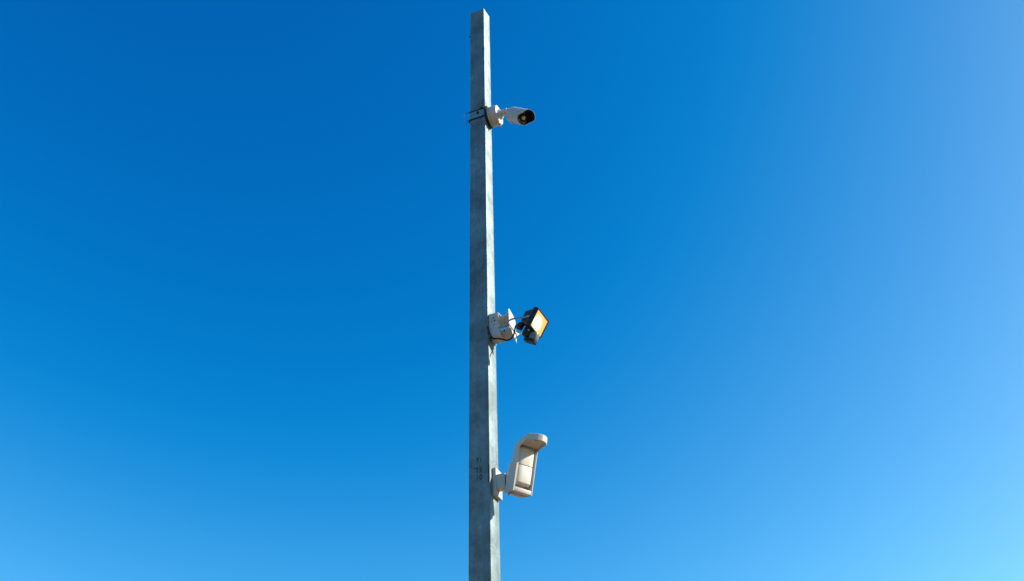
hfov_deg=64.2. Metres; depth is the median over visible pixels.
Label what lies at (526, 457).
lens window
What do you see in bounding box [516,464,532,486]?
lens window
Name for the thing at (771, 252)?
sky
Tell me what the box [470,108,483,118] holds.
mounting band
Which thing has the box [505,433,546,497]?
motion detector
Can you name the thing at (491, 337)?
power cable
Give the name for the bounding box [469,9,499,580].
steel pole
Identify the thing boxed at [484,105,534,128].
security camera
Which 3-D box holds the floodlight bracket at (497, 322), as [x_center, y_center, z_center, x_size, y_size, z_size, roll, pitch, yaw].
[-0.039,0.149,3.238,0.086,0.128,0.087,-15,-39,16]
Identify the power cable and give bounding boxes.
[487,323,517,341]
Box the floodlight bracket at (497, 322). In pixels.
[489,309,516,345]
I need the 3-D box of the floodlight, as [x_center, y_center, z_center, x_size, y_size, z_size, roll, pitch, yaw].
[0.062,0.138,3.179,0.135,0.128,0.135,14,-24,34]
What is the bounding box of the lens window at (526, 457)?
[518,447,534,467]
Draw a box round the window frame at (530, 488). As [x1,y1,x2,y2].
[527,451,536,490]
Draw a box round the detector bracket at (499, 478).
[492,467,506,500]
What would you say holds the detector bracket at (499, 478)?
attached to the steel pole
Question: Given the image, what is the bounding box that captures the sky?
[0,0,1023,580]
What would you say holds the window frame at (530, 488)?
in the motion detector
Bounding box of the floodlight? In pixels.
[508,307,548,344]

